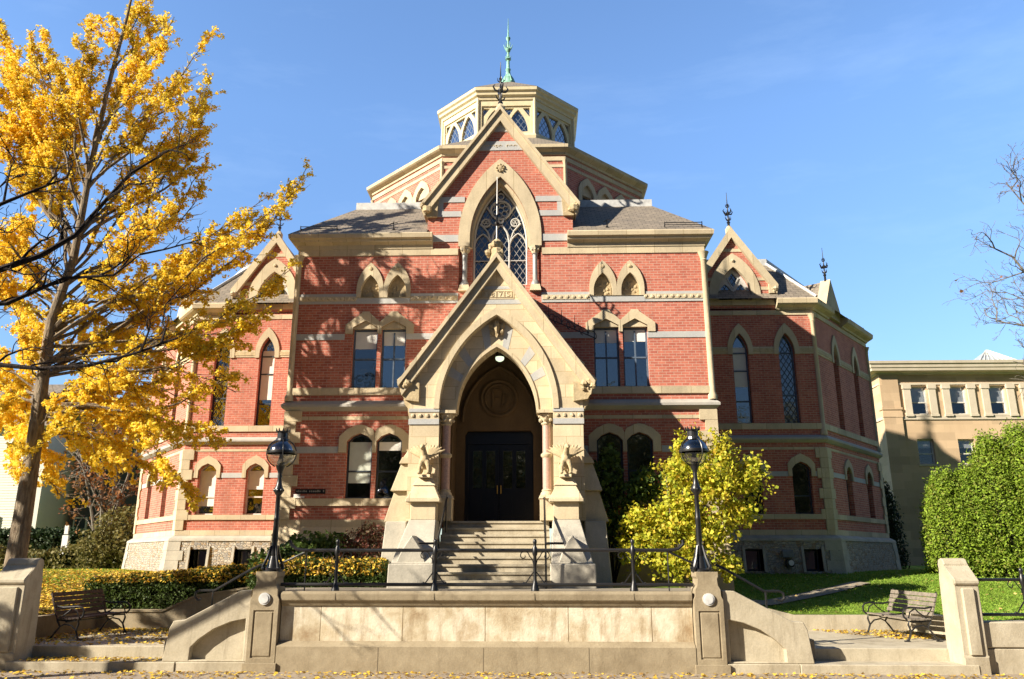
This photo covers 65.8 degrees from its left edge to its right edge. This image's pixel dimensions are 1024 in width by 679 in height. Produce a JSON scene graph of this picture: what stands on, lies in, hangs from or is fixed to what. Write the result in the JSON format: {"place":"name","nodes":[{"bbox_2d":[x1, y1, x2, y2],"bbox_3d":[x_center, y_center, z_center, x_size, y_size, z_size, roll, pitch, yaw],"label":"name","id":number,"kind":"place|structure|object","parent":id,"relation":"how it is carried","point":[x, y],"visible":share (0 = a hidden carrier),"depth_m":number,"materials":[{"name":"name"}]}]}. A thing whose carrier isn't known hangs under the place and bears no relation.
{"place":"outdoors","nodes":[
{"label":"outdoors","id":0,"kind":"place"},
{"bbox_2d":[31,629,168,657],"bbox_3d":[-7.753,6.879,17.738,5.360,0.420,3.820,0,-15,2],"label":"landing","id":1,"kind":"object","parent":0,"point":[113,649],"visible":0.24,"depth_m":15.97,"materials":[{"name":"stone"}]},
{"bbox_2d":[48,588,130,640],"bbox_3d":[-9.574,6.223,18.034,0.827,1.010,1.960,-1,-15,4],"label":"park bench","id":2,"kind":"object","parent":1,"relation":"on","point":[78,617],"visible":0.99,"depth_m":17.97,"materials":[{"name":"wood"}]},
{"bbox_2d":[35,627,169,644],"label":"fallen leaves","id":3,"kind":"object","parent":1,"relation":"on","point":[119,630],"visible":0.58,"depth_m":17.87,"materials":[{"name":"yellow plant"}]},
{"bbox_2d":[35,587,250,637],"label":"retaining wall","id":4,"kind":"structure","parent":1,"relation":"on","point":[47,625],"depth_m":19.74,"materials":[{"name":"stone"}]},
{"bbox_2d":[163,587,291,654],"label":"steps","id":5,"kind":"structure","parent":1,"relation":"on","point":[167,637],"depth_m":15.80,"materials":[{"name":"beige stone"}]},
{"bbox_2d":[194,563,261,605],"bbox_3d":[-5.797,5.277,16.095,1.356,1.404,0.051,0,-15,2],"label":"handrail","id":6,"kind":"object","parent":5,"relation":"on","point":[224,584],"visible":0.86,"depth_m":16.14,"materials":[{"name":"metal"}]},
{"bbox_2d":[285,587,690,590],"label":"terrace","id":7,"kind":"structure","parent":0,"point":[552,589],"depth_m":17.11,"materials":[{"name":"beige stone"}]},
{"bbox_2d":[419,497,447,581],"bbox_3d":[-1.846,4.731,18.779,0.429,2.174,2.213,0,-15,2],"label":"handrail","id":8,"kind":"object","parent":7,"relation":"on","point":[440,527],"visible":0.72,"depth_m":18.68,"materials":[{"name":"metal"}]},
{"bbox_2d":[543,497,563,588],"bbox_3d":[0.971,4.709,18.701,0.427,2.175,2.210,0,-15,2],"label":"handrail","id":9,"kind":"object","parent":7,"relation":"on","point":[551,543],"visible":1,"depth_m":17.65,"materials":[{"name":"metal"}]},
{"bbox_2d":[0,671,1023,678],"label":"pavement","id":10,"kind":"structure","parent":0,"point":[136,675],"depth_m":14.64,"materials":[{"name":"beige concrete"}]},
{"bbox_2d":[0,558,43,670],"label":"gate pier","id":11,"kind":"structure","parent":10,"relation":"on","point":[21,579],"depth_m":15.76,"materials":[{"name":"stone"}]},
{"bbox_2d":[5,658,175,671],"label":"step","id":12,"kind":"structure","parent":10,"relation":"on","point":[81,664],"depth_m":15.31,"materials":[{"name":"concrete"}]},
{"bbox_2d":[19,655,162,661],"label":"fallen leaves","id":13,"kind":"object","parent":12,"relation":"on","point":[71,658],"visible":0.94,"depth_m":15.58,"materials":[{"name":"yellow plant"}]},
{"bbox_2d":[162,590,252,671],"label":"stair cheek wall","id":14,"kind":"structure","parent":10,"relation":"on","point":[212,638],"depth_m":15.54,"materials":[{"name":"stone"}]},
{"bbox_2d":[241,571,730,673],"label":"terrace wall","id":15,"kind":"structure","parent":10,"relation":"on","point":[497,631],"depth_m":15.39,"materials":[{"name":"stone"}]},
{"bbox_2d":[261,428,296,571],"bbox_3d":[-4.819,3.273,16.322,0.614,2.890,0.614,0,-15,2],"label":"street lamp","id":16,"kind":"object","parent":15,"relation":"on","point":[282,445],"visible":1,"depth_m":16.30,"materials":[{"name":"metal"}]},
{"bbox_2d":[279,539,693,590],"bbox_3d":[-0.522,4.498,15.816,8.414,1.000,0.162,0,-15,2],"label":"iron railing","id":17,"kind":"object","parent":15,"relation":"on","point":[534,550],"visible":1,"depth_m":15.78,"materials":[{"name":"black metal"}]},
{"bbox_2d":[679,426,711,571],"bbox_3d":[3.748,3.208,16.081,0.614,2.890,0.614,0,-15,2],"label":"street lamp","id":18,"kind":"object","parent":15,"relation":"on","point":[693,444],"visible":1,"depth_m":16.06,"materials":[{"name":"metal"}]},
{"bbox_2d":[0,669,1023,678],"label":"fallen leaves","id":19,"kind":"object","parent":10,"relation":"on","point":[486,673],"visible":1,"depth_m":14.69,"materials":[{"name":"yellow plant"}]},
{"bbox_2d":[721,590,814,673],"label":"stair cheek wall","id":20,"kind":"structure","parent":10,"relation":"on","point":[760,639],"depth_m":15.24,"materials":[{"name":"stone"}]},
{"bbox_2d":[799,661,980,674],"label":"kerb","id":21,"kind":"structure","parent":10,"relation":"on","point":[891,667],"depth_m":14.89,"materials":[{"name":"stone"}]},
{"bbox_2d":[938,558,991,674],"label":"gate pier","id":22,"kind":"structure","parent":10,"relation":"on","point":[963,619],"depth_m":15.19,"materials":[{"name":"concrete"}]},
{"bbox_2d":[983,620,1023,673],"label":"wall","id":23,"kind":"structure","parent":10,"relation":"on","point":[1005,642],"depth_m":15.05,"materials":[{"name":"concrete"}]},
{"bbox_2d":[977,567,1023,615],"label":"lawn fence","id":24,"kind":"object","parent":23,"relation":"on","point":[1020,579],"visible":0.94,"depth_m":15.54,"materials":[{"name":"metal"}]},
{"bbox_2d":[0,556,1023,619],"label":"lawn","id":25,"kind":"structure","parent":0,"point":[818,612],"depth_m":21.92,"materials":[{"name":"green plant"}]},
{"bbox_2d":[0,526,90,557],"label":"dark hedge","id":26,"kind":"object","parent":25,"relation":"on","point":[47,540],"visible":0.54,"depth_m":36.65,"materials":[{"name":"green plant"}]},
{"bbox_2d":[0,384,114,535],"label":"white house","id":27,"kind":"structure","parent":25,"relation":"on","point":[48,504],"depth_m":45.97,"materials":[{"name":"stone"}]},
{"bbox_2d":[0,539,120,568],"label":"olive hedge","id":28,"kind":"object","parent":25,"relation":"on","point":[67,558],"visible":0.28,"depth_m":31.95,"materials":[{"name":"green plant"}]},
{"bbox_2d":[38,603,88,614],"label":"fallen leaves","id":29,"kind":"object","parent":25,"relation":"on","point":[45,607],"visible":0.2,"depth_m":19.22,"materials":[{"name":"yellow plant"}]},
{"bbox_2d":[60,525,69,553],"bbox_3d":[-18.926,8.645,33.532,0.250,1.500,0.120,0,-15,2],"label":"sign post","id":30,"kind":"object","parent":25,"relation":"on","point":[65,539],"visible":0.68,"depth_m":33.55,"materials":[{"name":"white"}]},
{"bbox_2d":[0,568,146,583],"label":"grass","id":31,"kind":"structure","parent":25,"relation":"on","point":[86,577],"depth_m":25.45,"materials":[{"name":"plant"}]},
{"bbox_2d":[1,568,153,604],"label":"fallen leaves","id":32,"kind":"object","parent":25,"relation":"on","point":[45,600],"visible":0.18,"depth_m":23.77,"materials":[{"name":"yellow plant"}]},
{"bbox_2d":[30,378,140,547],"bbox_3d":[-17.692,5.709,34.734,6.758,8.438,4.443,0,-15,2],"label":"bare tree","id":33,"kind":"object","parent":25,"relation":"on","point":[101,502],"visible":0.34,"depth_m":33.91,"materials":[{"name":"grey plant"}]},
{"bbox_2d":[72,504,135,568],"bbox_3d":[-15.726,7.987,31.495,3.220,2.928,2.137,0,-15,2],"label":"olive bush","id":34,"kind":"object","parent":25,"relation":"on","point":[106,549],"visible":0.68,"depth_m":31.07,"materials":[{"name":"green plant"}]},
{"bbox_2d":[69,398,148,549],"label":"bare tree","id":35,"kind":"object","parent":25,"relation":"on","point":[85,512],"depth_m":47.89,"materials":[{"name":"plant"}]},
{"bbox_2d":[72,517,87,535],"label":"window","id":36,"kind":"structure","parent":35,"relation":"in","point":[86,522],"depth_m":47.47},
{"bbox_2d":[130,424,142,481],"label":"evergreen tree","id":37,"kind":"object","parent":25,"relation":"on","point":[137,468],"depth_m":43.13,"materials":[{"name":"green plant"}]},
{"bbox_2d":[0,0,313,567],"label":"ginkgo tree","id":38,"kind":"object","parent":25,"relation":"on","point":[36,133],"visible":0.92,"depth_m":20.49,"materials":[{"name":"yellow plant"}]},
{"bbox_2d":[80,564,249,608],"bbox_3d":[-8.757,6.801,21.818,4.630,1.298,3.509,0,-15,2],"label":"box hedge","id":39,"kind":"object","parent":25,"relation":"on","point":[139,594],"visible":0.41,"depth_m":20.31,"materials":[{"name":"green plant"}]},
{"bbox_2d":[83,562,248,583],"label":"fallen leaves","id":40,"kind":"object","parent":39,"relation":"on","point":[178,574],"visible":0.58,"depth_m":20.36,"materials":[{"name":"yellow plant"}]},
{"bbox_2d":[245,529,353,588],"bbox_3d":[-5.487,5.728,20.293,2.662,1.736,1.530,9,-18,-31],"label":"rhododendron bush","id":41,"kind":"object","parent":25,"relation":"on","point":[321,542],"visible":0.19,"depth_m":20.33,"materials":[{"name":"green plant"}]},
{"bbox_2d":[247,554,391,589],"bbox_3d":[-4.499,5.703,19.312,3.407,0.938,2.171,0,-15,2],"label":"box hedge","id":42,"kind":"object","parent":25,"relation":"on","point":[381,577],"visible":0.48,"depth_m":18.43,"materials":[{"name":"green plant"}]},
{"bbox_2d":[248,552,388,576],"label":"fallen leaves","id":43,"kind":"object","parent":42,"relation":"on","point":[340,569],"visible":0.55,"depth_m":18.45,"materials":[{"name":"yellow plant"}]},
{"bbox_2d":[330,520,384,568],"bbox_3d":[-3.742,5.534,20.474,1.973,1.695,1.271,0,-15,2],"label":"red shrub","id":44,"kind":"object","parent":25,"relation":"on","point":[361,542],"visible":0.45,"depth_m":20.44,"materials":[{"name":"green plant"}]},
{"bbox_2d":[121,22,901,590],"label":"university hall","id":45,"kind":"structure","parent":25,"relation":"on","point":[597,304],"depth_m":23.46,"materials":[{"name":"red brick"}]},
{"bbox_2d":[185,546,210,568],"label":"cellar window","id":46,"kind":"structure","parent":45,"relation":"in","point":[201,557],"depth_m":25.88,"materials":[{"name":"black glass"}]},
{"bbox_2d":[196,465,215,514],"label":"window","id":47,"kind":"structure","parent":45,"relation":"in","point":[207,483],"depth_m":26.63,"materials":[{"name":"beige glass"}]},
{"bbox_2d":[211,347,229,425],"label":"window","id":48,"kind":"structure","parent":45,"relation":"in","point":[219,400],"depth_m":27.44,"materials":[{"name":"grey"}]},
{"bbox_2d":[230,546,254,563],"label":"cellar window","id":49,"kind":"structure","parent":45,"relation":"in","point":[243,555],"depth_m":25.88,"materials":[{"name":"black glass"}]},
{"bbox_2d":[244,464,263,514],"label":"window","id":50,"kind":"structure","parent":45,"relation":"in","point":[255,480],"depth_m":26.62,"materials":[{"name":"beige glass"}]},
{"bbox_2d":[255,339,274,425],"bbox_3d":[-8.519,1.477,27.539,0.540,3.130,0.070,0,-15,2],"label":"window","id":51,"kind":"structure","parent":45,"relation":"in","point":[267,357],"depth_m":27.57,"materials":[{"name":"white glass"}]},
{"bbox_2d":[293,489,325,497],"bbox_3d":[-5.578,4.239,21.809,0.880,0.240,0.034,0,-15,2],"label":"wall sign","id":52,"kind":"object","parent":45,"relation":"attached to","point":[298,492],"visible":1,"depth_m":21.80,"materials":[{"name":"black metal"}]},
{"bbox_2d":[345,434,371,497],"bbox_3d":[-4.253,3.541,22.138,0.720,1.800,0.070,0,-15,2],"label":"window","id":53,"kind":"structure","parent":45,"relation":"in","point":[359,456],"depth_m":22.15,"materials":[{"name":"white glass"}]},
{"bbox_2d":[351,330,377,387],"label":"window","id":54,"kind":"structure","parent":45,"relation":"in","point":[363,339],"depth_m":23.09,"materials":[{"name":"blue glass"}]},
{"bbox_2d":[375,434,401,497],"bbox_3d":[-3.424,3.535,22.114,0.720,1.800,0.070,0,-15,2],"label":"window","id":55,"kind":"structure","parent":45,"relation":"in","point":[381,446],"depth_m":22.24,"materials":[{"name":"black glass"}]},
{"bbox_2d":[380,330,405,387],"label":"window","id":56,"kind":"structure","parent":45,"relation":"in","point":[393,338],"depth_m":23.06,"materials":[{"name":"blue glass"}]},
{"bbox_2d":[407,443,444,474],"bbox_3d":[-2.145,2.988,19.816,0.941,0.790,0.554,4,-16,-13],"label":"griffin statue","id":57,"kind":"object","parent":45,"relation":"on","point":[423,453],"visible":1,"depth_m":19.83,"materials":[{"name":"beige stone"}]},
{"bbox_2d":[464,431,533,520],"bbox_3d":[-0.356,3.801,21.931,1.920,2.530,0.165,0,-15,2],"label":"door","id":58,"kind":"structure","parent":45,"relation":"in","point":[493,492],"depth_m":21.95,"materials":[{"name":"paint"}]},
{"bbox_2d":[495,352,503,361],"bbox_3d":[-0.336,0.455,21.769,0.240,0.300,0.240,0,-15,2],"label":"ceiling lamp","id":59,"kind":"object","parent":45,"relation":"attached to","point":[499,357],"visible":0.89,"depth_m":21.67,"materials":[{"name":"glass"}]},
{"bbox_2d":[473,188,527,284],"bbox_3d":[-0.347,-3.134,24.132,1.680,3.270,0.105,0,-15,2],"label":"great window","id":60,"kind":"structure","parent":45,"relation":"in","point":[513,233],"depth_m":24.16,"materials":[{"name":"grey"}]},
{"bbox_2d":[546,442,584,473],"bbox_3d":[1.300,2.962,19.720,0.940,0.790,0.556,-5,-16,16],"label":"griffin statue","id":61,"kind":"object","parent":45,"relation":"on","point":[566,453],"visible":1,"depth_m":19.75,"materials":[{"name":"beige stone"}]},
{"bbox_2d":[594,328,619,385],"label":"window","id":62,"kind":"structure","parent":45,"relation":"in","point":[604,335],"depth_m":22.90,"materials":[{"name":"blue glass"}]},
{"bbox_2d":[597,433,623,497],"bbox_3d":[2.714,3.488,21.942,0.720,1.800,0.070,0,-15,2],"label":"window","id":63,"kind":"structure","parent":45,"relation":"in","point":[610,434],"depth_m":22.02,"materials":[{"name":"black glass"}]},
{"bbox_2d":[623,328,648,385],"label":"window","id":64,"kind":"structure","parent":45,"relation":"in","point":[634,335],"depth_m":22.88,"materials":[{"name":"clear glass"}]},
{"bbox_2d":[627,433,653,497],"bbox_3d":[3.543,3.481,21.919,0.720,1.800,0.070,0,-15,2],"label":"window","id":65,"kind":"structure","parent":45,"relation":"in","point":[651,451],"depth_m":21.98,"materials":[{"name":"clear glass"}]},
{"bbox_2d":[733,335,751,422],"bbox_3d":[7.824,1.351,27.080,0.540,3.130,0.070,0,-15,2],"label":"window","id":66,"kind":"structure","parent":45,"relation":"in","point":[740,363],"depth_m":27.16,"materials":[{"name":"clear glass"}]},
{"bbox_2d":[746,477,762,513],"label":"window","id":67,"kind":"structure","parent":45,"relation":"in","point":[759,477],"depth_m":26.00,"materials":[{"name":"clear glass"}]},
{"bbox_2d":[742,546,767,571],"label":"cellar window","id":68,"kind":"structure","parent":45,"relation":"in","point":[751,557],"depth_m":25.37,"materials":[{"name":"black glass"}]},
{"bbox_2d":[781,550,794,570],"bbox_3d":[8.708,7.167,24.935,0.340,1.020,0.430,0,-15,2],"label":"utility meter","id":69,"kind":"object","parent":45,"relation":"attached to","point":[786,554],"visible":0.93,"depth_m":24.95,"materials":[{"name":"metal"}]},
{"bbox_2d":[779,335,799,422],"bbox_3d":[9.393,1.339,27.036,0.540,3.130,0.070,0,-15,2],"label":"window","id":70,"kind":"structure","parent":45,"relation":"in","point":[788,382],"depth_m":27.01,"materials":[{"name":"grey"}]},
{"bbox_2d":[794,462,812,513],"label":"window","id":71,"kind":"structure","parent":45,"relation":"in","point":[805,466],"depth_m":25.97,"materials":[{"name":"clear glass"}]},
{"bbox_2d":[800,546,826,571],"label":"cellar window","id":72,"kind":"structure","parent":45,"relation":"in","point":[810,562],"depth_m":25.31,"materials":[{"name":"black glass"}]},
{"bbox_2d":[593,442,667,582],"bbox_3d":[3.078,4.565,20.855,2.242,3.746,1.061,0,-15,2],"label":"young magnolia","id":73,"kind":"object","parent":25,"relation":"on","point":[639,490],"visible":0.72,"depth_m":20.91,"materials":[{"name":"green plant"}]},
{"bbox_2d":[606,419,778,587],"bbox_3d":[4.521,4.062,20.005,4.322,4.396,2.270,-3,-16,11],"label":"magnolia bush","id":74,"kind":"object","parent":25,"relation":"on","point":[679,514],"visible":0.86,"depth_m":19.70,"materials":[{"name":"yellow plant"}]},
{"bbox_2d":[746,572,1021,611],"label":"fallen leaves","id":75,"kind":"object","parent":25,"relation":"on","point":[882,588],"visible":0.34,"depth_m":22.15,"materials":[{"name":"yellow plant"}]},
{"bbox_2d":[883,478,910,568],"bbox_3d":[15.178,7.630,32.712,2.102,4.199,2.128,0,-15,2],"label":"arborvitae","id":76,"kind":"object","parent":25,"relation":"on","point":[895,534],"visible":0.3,"depth_m":32.16,"materials":[{"name":"green plant"}]},
{"bbox_2d":[869,350,1023,565],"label":"office building","id":77,"kind":"structure","parent":25,"relation":"on","point":[930,413],"depth_m":41.78,"materials":[{"name":"beige paint"}]},
{"bbox_2d":[910,387,930,415],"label":"window","id":78,"kind":"structure","parent":77,"relation":"in","point":[918,394],"depth_m":42.28,"materials":[{"name":"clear glass"}]},
{"bbox_2d":[917,440,938,465],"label":"window","id":79,"kind":"structure","parent":77,"relation":"in","point":[921,443],"depth_m":41.52,"materials":[{"name":"clear glass"}]},
{"bbox_2d":[949,387,970,415],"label":"window","id":80,"kind":"structure","parent":77,"relation":"in","point":[957,394],"depth_m":42.22,"materials":[{"name":"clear glass"}]},
{"bbox_2d":[958,439,972,465],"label":"window","id":81,"kind":"structure","parent":77,"relation":"in","point":[963,443],"depth_m":41.55,"materials":[{"name":"clear glass"}]},
{"bbox_2d":[989,386,1009,415],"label":"window","id":82,"kind":"structure","parent":77,"relation":"in","point":[996,393],"depth_m":42.17,"materials":[{"name":"clear glass"}]},
{"bbox_2d":[916,462,985,576],"bbox_3d":[13.788,5.839,24.943,1.934,3.933,1.921,0,-15,2],"label":"arborvitae","id":83,"kind":"object","parent":25,"relation":"on","point":[943,537],"visible":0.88,"depth_m":24.64,"materials":[{"name":"green plant"}]},
{"bbox_2d":[921,605,1022,618],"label":"fallen leaves","id":84,"kind":"object","parent":25,"relation":"on","point":[995,610],"visible":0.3,"depth_m":18.33,"materials":[{"name":"yellow plant"}]},
{"bbox_2d":[949,461,1016,577],"bbox_3d":[14.514,5.738,24.849,1.972,3.885,1.906,6,-16,-20],"label":"arborvitae","id":85,"kind":"object","parent":25,"relation":"on","point":[981,525],"visible":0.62,"depth_m":24.25,"materials":[{"name":"green plant"}]},
{"bbox_2d":[943,143,1023,401],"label":"bare tree","id":86,"kind":"object","parent":25,"relation":"on","point":[1010,255],"visible":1,"depth_m":25.15,"materials":[{"name":"grey plant"}]},
{"bbox_2d":[966,428,1023,576],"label":"arborvitae","id":87,"kind":"object","parent":25,"relation":"on","point":[987,456],"visible":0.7,"depth_m":24.33,"materials":[{"name":"green plant"}]},
{"bbox_2d":[995,417,1023,562],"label":"arborvitae","id":88,"kind":"object","parent":25,"relation":"on","point":[1016,450],"visible":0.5,"depth_m":24.75,"materials":[{"name":"green plant"}]},
{"bbox_2d":[0,0,1023,555],"label":"sky","id":89,"kind":"structure","parent":0,"point":[869,136],"materials":[{"name":"blue"}]},
{"bbox_2d":[750,581,867,604],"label":"path","id":90,"kind":"structure","parent":0,"point":[823,591],"depth_m":21.83,"materials":[{"name":"grey concrete"}]},
{"bbox_2d":[734,569,1023,612],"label":"grass","id":91,"kind":"structure","parent":0,"point":[907,575],"depth_m":22.46,"materials":[{"name":"green plant"}]},
{"bbox_2d":[808,631,949,660],"bbox_3d":[6.841,6.767,17.328,5.360,0.420,3.820,0,-15,2],"label":"landing","id":92,"kind":"object","parent":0,"point":[833,646],"visible":0.16,"depth_m":15.69,"materials":[{"name":"stone"}]},
{"bbox_2d":[686,587,815,659],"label":"steps","id":93,"kind":"structure","parent":92,"relation":"on","point":[812,647],"depth_m":15.42,"materials":[{"name":"beige stone"}]},
{"bbox_2d":[715,564,784,608],"bbox_3d":[4.772,5.196,15.796,1.356,1.404,0.051,0,-15,2],"label":"handrail","id":94,"kind":"object","parent":93,"relation":"on","point":[750,583],"visible":0.88,"depth_m":15.84,"materials":[{"name":"metal"}]},
{"bbox_2d":[768,608,945,638],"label":"retaining wall","id":95,"kind":"structure","parent":92,"relation":"on","point":[847,622],"depth_m":19.22,"materials":[{"name":"concrete"}]},
{"bbox_2d":[813,629,944,638],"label":"fallen leaves","id":96,"kind":"object","parent":92,"relation":"on","point":[892,632],"visible":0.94,"depth_m":18.27,"materials":[{"name":"yellow plant"}]},
{"bbox_2d":[862,588,942,641],"bbox_3d":[8.672,6.144,17.744,0.827,1.010,1.960,0,-15,-2],"label":"park bench","id":97,"kind":"object","parent":92,"relation":"on","point":[912,609],"visible":0.98,"depth_m":17.64,"materials":[{"name":"brown wood"}]},
{"bbox_2d":[920,604,1023,619],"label":"grass","id":98,"kind":"structure","parent":0,"point":[1010,608],"depth_m":18.46,"materials":[{"name":"green plant"}]},
{"label":"road","id":99,"kind":"structure","parent":0,"visible":0},
{"bbox_2d":[0,124,213,395],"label":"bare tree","id":100,"kind":"object","parent":99,"relation":"on","point":[24,259],"visible":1,"depth_m":14.29,"materials":[{"name":"brown plant"}]}
]}

